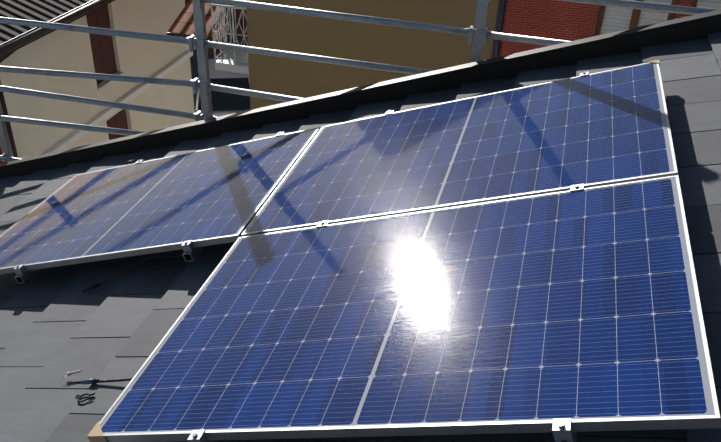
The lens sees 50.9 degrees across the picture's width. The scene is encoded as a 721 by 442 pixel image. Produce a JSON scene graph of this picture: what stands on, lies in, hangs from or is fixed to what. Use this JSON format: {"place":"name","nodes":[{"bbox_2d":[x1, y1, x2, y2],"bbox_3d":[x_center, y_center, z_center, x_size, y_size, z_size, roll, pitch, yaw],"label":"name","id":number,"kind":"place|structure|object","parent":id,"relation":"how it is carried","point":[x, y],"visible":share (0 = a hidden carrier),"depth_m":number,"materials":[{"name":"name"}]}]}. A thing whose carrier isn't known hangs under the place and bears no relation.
{"place":"outdoors","nodes":[
{"label":"outdoors","id":0,"kind":"place"},
{"bbox_2d":[185,0,222,109],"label":"street","id":1,"kind":"structure","parent":0,"point":[194,66],"depth_m":33.85,"materials":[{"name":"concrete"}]},
{"bbox_2d":[195,59,250,120],"bbox_3d":[-4.923,-4.321,27.835,2.688,2.077,5.288,-3,33,-8],"label":"car","id":2,"kind":"object","parent":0,"point":[223,103],"visible":0.19,"depth_m":26.97,"materials":[{"name":"grey paint"}]},
{"bbox_2d":[499,0,720,56],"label":"brick building","id":3,"kind":"structure","parent":0,"point":[562,20],"depth_m":11.02,"materials":[{"name":"red brick"}]},
{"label":"house walls","id":4,"kind":"object","parent":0,"visible":0},
{"bbox_2d":[0,32,720,441],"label":"roof tiles","id":5,"kind":"object","parent":4,"relation":"on","point":[56,324],"visible":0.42,"depth_m":3.20,"materials":[{"name":"black tile"}]},
{"bbox_2d":[63,370,81,376],"bbox_3d":[-1.087,0.576,2.849,0.073,0.029,0.033,7,33,7],"label":"screw","id":6,"kind":"object","parent":5,"relation":"on","point":[70,373],"visible":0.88,"depth_m":2.85,"materials":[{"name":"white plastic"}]},
{"bbox_2d":[77,392,95,401],"bbox_3d":[-0.971,0.624,2.680,0.063,0.028,0.047,10,33,12],"label":"cable loop","id":7,"kind":"object","parent":5,"relation":"on","point":[86,399],"visible":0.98,"depth_m":2.68,"materials":[{"name":"black plastic"}]},
{"bbox_2d":[75,378,131,384],"bbox_3d":[-0.806,0.554,2.686,0.492,0.199,0.025,9,33,10],"label":"cable connector","id":8,"kind":"object","parent":5,"relation":"on","point":[89,381],"visible":0.62,"depth_m":2.74,"materials":[{"name":"black plastic"}]},
{"bbox_2d":[0,127,320,273],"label":"panel","id":9,"kind":"object","parent":5,"relation":"on","point":[213,196],"visible":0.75,"depth_m":3.89,"materials":[{"name":"blue glass"}]},
{"bbox_2d":[82,253,155,291],"bbox_3d":[-1.050,0.193,3.505,0.482,0.222,0.028,-11,35,-21],"label":"hanging cable","id":10,"kind":"object","parent":9,"relation":"hanging from","point":[92,287],"visible":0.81,"depth_m":3.50,"materials":[{"name":"black plastic"}]},
{"bbox_2d":[13,72,588,441],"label":"clamps","id":11,"kind":"object","parent":5,"relation":"on","point":[562,429],"visible":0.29,"depth_m":2.68,"materials":[{"name":"metal"}]},
{"bbox_2d":[87,175,720,441],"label":"panel","id":12,"kind":"object","parent":11,"relation":"on","point":[581,309],"visible":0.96,"depth_m":2.23,"materials":[{"name":"blue glass"}]},
{"bbox_2d":[241,60,677,236],"bbox_3d":[0.442,-0.330,3.359,1.635,0.621,1.138,10,33,12],"label":"panel","id":13,"kind":"object","parent":11,"relation":"on","point":[608,127],"visible":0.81,"depth_m":3.23,"materials":[{"name":"blue glass"}]},
{"bbox_2d":[0,9,720,178],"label":"verge trim","id":14,"kind":"structure","parent":5,"relation":"attached to","point":[692,27],"depth_m":4.57,"materials":[{"name":"black metal"}]},
{"bbox_3d":[-2.928,0.565,6.727,0.056,3.504,0.056,10,33,12],"label":"red scaffold tube","id":15,"kind":"object","parent":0,"visible":0},
{"bbox_2d":[0,0,716,161],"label":"scaffold railing","id":16,"kind":"object","parent":15,"relation":"attached to","point":[201,44],"visible":0.46,"depth_m":4.98,"materials":[{"name":"silver metal"}]},
{"label":"ground","id":17,"kind":"structure","parent":0,"visible":0},
{"bbox_2d":[0,0,195,158],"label":"beige house","id":18,"kind":"structure","parent":17,"relation":"on","point":[61,50],"depth_m":16.58,"materials":[{"name":"paint"}]},
{"bbox_2d":[0,0,110,157],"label":"beige house gutter","id":19,"kind":"object","parent":18,"relation":"attached to","point":[16,44],"visible":0.56,"depth_m":13.89,"materials":[{"name":"metal"}]},
{"bbox_2d":[167,0,248,73],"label":"wing with porch","id":20,"kind":"structure","parent":18,"relation":"attached to","point":[182,24],"depth_m":15.78,"materials":[{"name":"red paint"}]},
{"bbox_2d":[210,3,247,64],"bbox_3d":[-2.020,-3.580,14.717,2.433,1.160,0.991,27,40,33],"label":"balcony railing","id":21,"kind":"object","parent":20,"relation":"on","point":[232,34],"visible":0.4,"depth_m":14.81,"materials":[{"name":"white metal"}]},
{"bbox_2d":[246,0,497,109],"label":"brown building","id":22,"kind":"structure","parent":17,"relation":"on","point":[361,41],"depth_m":12.08,"materials":[{"name":"paint"}]},
{"bbox_2d":[491,0,506,57],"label":"downpipe","id":23,"kind":"object","parent":17,"relation":"on","point":[499,23],"depth_m":11.25,"materials":[{"name":"grey"}]}
]}

